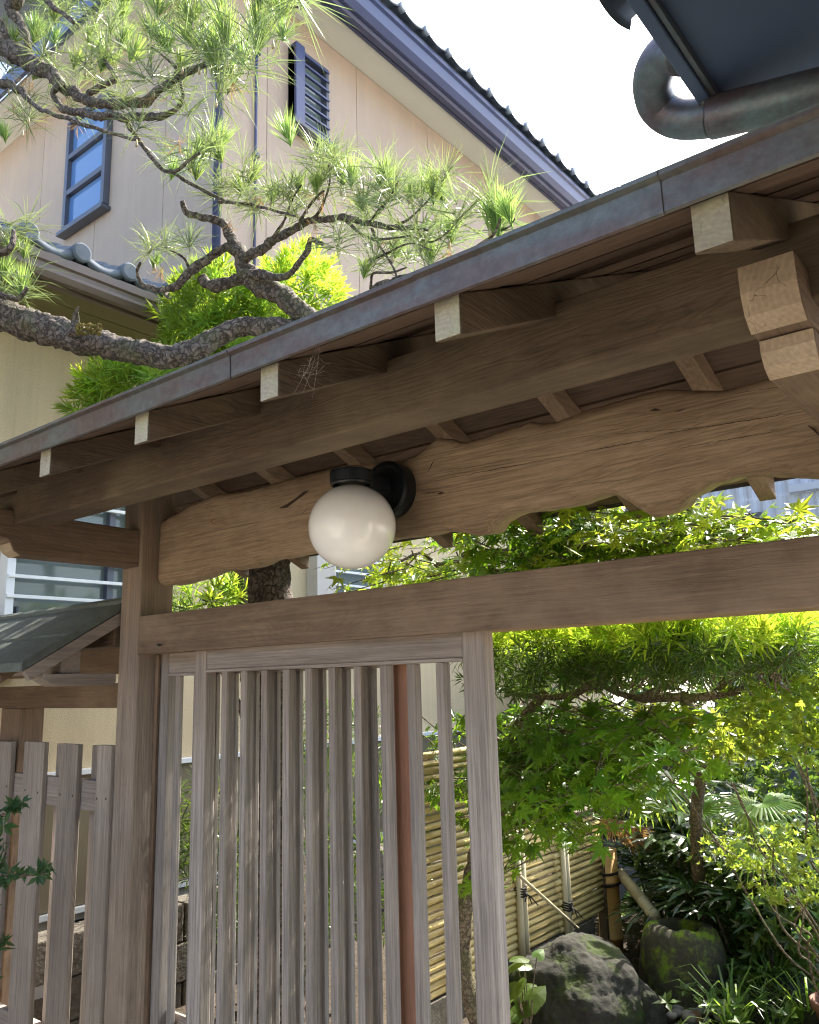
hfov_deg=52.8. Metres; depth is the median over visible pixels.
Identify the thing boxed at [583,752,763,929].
lady palm
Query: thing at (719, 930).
fern
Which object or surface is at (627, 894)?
fern
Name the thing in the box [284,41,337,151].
window
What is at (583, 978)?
boulder
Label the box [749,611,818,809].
azalea bush
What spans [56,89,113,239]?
window
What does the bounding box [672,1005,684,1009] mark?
pebble
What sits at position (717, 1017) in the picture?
pebble
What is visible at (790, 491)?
metal clad building
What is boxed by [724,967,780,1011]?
leafy herb
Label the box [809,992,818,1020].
rock
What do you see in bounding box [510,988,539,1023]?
leafy herb
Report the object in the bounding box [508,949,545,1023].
leafy herb
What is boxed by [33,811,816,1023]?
garden soil
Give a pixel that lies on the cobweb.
(312, 367)
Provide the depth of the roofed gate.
1.83 m
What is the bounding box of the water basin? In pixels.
[638,917,729,1019]
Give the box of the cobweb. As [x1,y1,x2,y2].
[299,347,330,397]
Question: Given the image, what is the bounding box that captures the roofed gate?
[0,103,818,1023]
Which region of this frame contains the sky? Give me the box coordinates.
[0,0,747,677]
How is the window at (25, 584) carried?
in the house
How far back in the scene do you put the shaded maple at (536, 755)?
3.08 m
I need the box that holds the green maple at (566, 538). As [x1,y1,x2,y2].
[313,490,818,648]
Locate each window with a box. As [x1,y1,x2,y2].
[0,506,125,614]
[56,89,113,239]
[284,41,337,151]
[306,555,384,596]
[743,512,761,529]
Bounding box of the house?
[0,0,627,999]
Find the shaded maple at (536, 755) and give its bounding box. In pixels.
[379,688,739,1023]
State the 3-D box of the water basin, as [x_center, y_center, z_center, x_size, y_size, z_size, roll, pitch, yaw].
[1.315,2.228,3.953,0.428,0.486,0.404,-11,-15,38]
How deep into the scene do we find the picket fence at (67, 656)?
3.06 m
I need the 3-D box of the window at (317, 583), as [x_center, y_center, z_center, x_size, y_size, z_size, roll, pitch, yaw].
[-0.461,0.569,6.374,0.118,1.050,0.820,-11,-15,38]
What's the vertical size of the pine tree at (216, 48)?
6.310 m
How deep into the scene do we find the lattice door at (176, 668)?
2.46 m
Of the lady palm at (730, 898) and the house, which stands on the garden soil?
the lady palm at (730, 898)
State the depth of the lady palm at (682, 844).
4.35 m
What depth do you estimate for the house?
6.89 m
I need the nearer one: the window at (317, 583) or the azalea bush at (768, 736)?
the azalea bush at (768, 736)
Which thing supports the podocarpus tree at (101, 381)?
on the garden soil
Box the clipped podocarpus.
[447,611,818,922]
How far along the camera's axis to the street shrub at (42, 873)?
2.41 m
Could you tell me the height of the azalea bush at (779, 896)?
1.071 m
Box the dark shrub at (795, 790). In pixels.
[622,733,818,983]
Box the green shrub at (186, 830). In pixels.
[178,698,437,947]
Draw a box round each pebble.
[666,1011,676,1019]
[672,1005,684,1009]
[672,1008,681,1017]
[681,1009,691,1016]
[682,1012,696,1023]
[696,1007,708,1016]
[713,1011,720,1022]
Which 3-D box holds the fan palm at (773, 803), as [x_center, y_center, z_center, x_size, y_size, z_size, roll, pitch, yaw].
[1.614,1.844,3.753,0.401,1.111,0.697,-2,-12,2]
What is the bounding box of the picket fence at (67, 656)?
[0,597,121,1023]
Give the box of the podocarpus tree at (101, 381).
[51,233,353,715]
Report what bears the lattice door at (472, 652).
attached to the roofed gate
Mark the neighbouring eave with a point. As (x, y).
(708, 48)
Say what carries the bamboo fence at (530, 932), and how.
on the garden soil
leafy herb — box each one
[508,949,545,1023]
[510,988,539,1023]
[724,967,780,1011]
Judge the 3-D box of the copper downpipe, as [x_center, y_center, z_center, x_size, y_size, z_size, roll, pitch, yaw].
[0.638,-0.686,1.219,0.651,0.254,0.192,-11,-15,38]
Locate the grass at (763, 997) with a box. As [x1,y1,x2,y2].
[668,925,818,1023]
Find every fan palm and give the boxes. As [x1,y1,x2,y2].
[599,767,735,917]
[713,792,811,966]
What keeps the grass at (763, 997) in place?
on the garden soil
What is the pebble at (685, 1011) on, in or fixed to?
on the garden soil
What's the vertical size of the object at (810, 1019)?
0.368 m
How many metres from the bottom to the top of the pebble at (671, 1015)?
0.031 m
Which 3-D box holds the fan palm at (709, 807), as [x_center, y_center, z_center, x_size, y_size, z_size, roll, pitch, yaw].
[1.465,1.952,4.560,0.785,1.214,0.572,-11,-15,38]
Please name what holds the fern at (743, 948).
on the garden soil
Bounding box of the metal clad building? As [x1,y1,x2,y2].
[695,478,818,795]
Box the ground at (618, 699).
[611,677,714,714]
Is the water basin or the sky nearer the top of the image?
the sky
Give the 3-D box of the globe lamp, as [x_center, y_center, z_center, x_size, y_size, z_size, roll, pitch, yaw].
[-0.134,-0.002,2.226,0.233,0.318,0.296,-11,-15,38]
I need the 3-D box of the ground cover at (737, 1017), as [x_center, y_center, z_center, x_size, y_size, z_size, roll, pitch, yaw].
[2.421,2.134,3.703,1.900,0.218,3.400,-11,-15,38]
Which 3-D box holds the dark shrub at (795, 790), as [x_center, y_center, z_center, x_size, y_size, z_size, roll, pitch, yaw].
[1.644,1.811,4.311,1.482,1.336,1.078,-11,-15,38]
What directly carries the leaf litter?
on the garden soil
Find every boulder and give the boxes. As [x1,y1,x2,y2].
[508,932,645,1023]
[639,978,666,1023]
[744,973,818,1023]
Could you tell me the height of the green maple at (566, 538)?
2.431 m
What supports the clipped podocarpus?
on the garden soil
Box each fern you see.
[594,881,646,917]
[661,914,740,948]
[723,940,778,977]
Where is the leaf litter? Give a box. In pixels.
[619,929,710,1023]
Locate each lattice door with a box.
[149,652,415,1023]
[187,631,510,1023]
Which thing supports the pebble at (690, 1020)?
on the garden soil
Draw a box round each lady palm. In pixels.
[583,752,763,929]
[605,762,818,950]
[648,831,818,982]
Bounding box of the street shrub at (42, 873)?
[0,794,57,978]
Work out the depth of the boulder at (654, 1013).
3.63 m
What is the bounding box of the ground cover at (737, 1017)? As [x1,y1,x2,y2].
[648,918,818,1023]
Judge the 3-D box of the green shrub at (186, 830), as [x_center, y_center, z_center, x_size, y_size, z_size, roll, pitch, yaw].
[-0.556,1.682,4.089,1.562,1.620,0.991,-4,-12,12]
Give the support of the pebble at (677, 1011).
on the garden soil
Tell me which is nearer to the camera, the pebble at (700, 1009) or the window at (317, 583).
the pebble at (700, 1009)
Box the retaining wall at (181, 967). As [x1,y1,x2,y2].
[35,843,441,1023]
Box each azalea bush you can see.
[629,653,818,982]
[684,807,818,994]
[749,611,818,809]
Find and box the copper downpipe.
[632,39,818,139]
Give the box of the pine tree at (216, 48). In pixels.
[0,0,552,1023]
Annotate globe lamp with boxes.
[308,461,415,568]
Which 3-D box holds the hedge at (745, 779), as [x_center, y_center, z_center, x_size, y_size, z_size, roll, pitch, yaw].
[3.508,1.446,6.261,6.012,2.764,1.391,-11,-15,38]
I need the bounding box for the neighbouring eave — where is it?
[599,0,818,102]
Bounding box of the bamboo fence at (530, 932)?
[423,747,660,1023]
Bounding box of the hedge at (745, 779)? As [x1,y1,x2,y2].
[497,634,818,876]

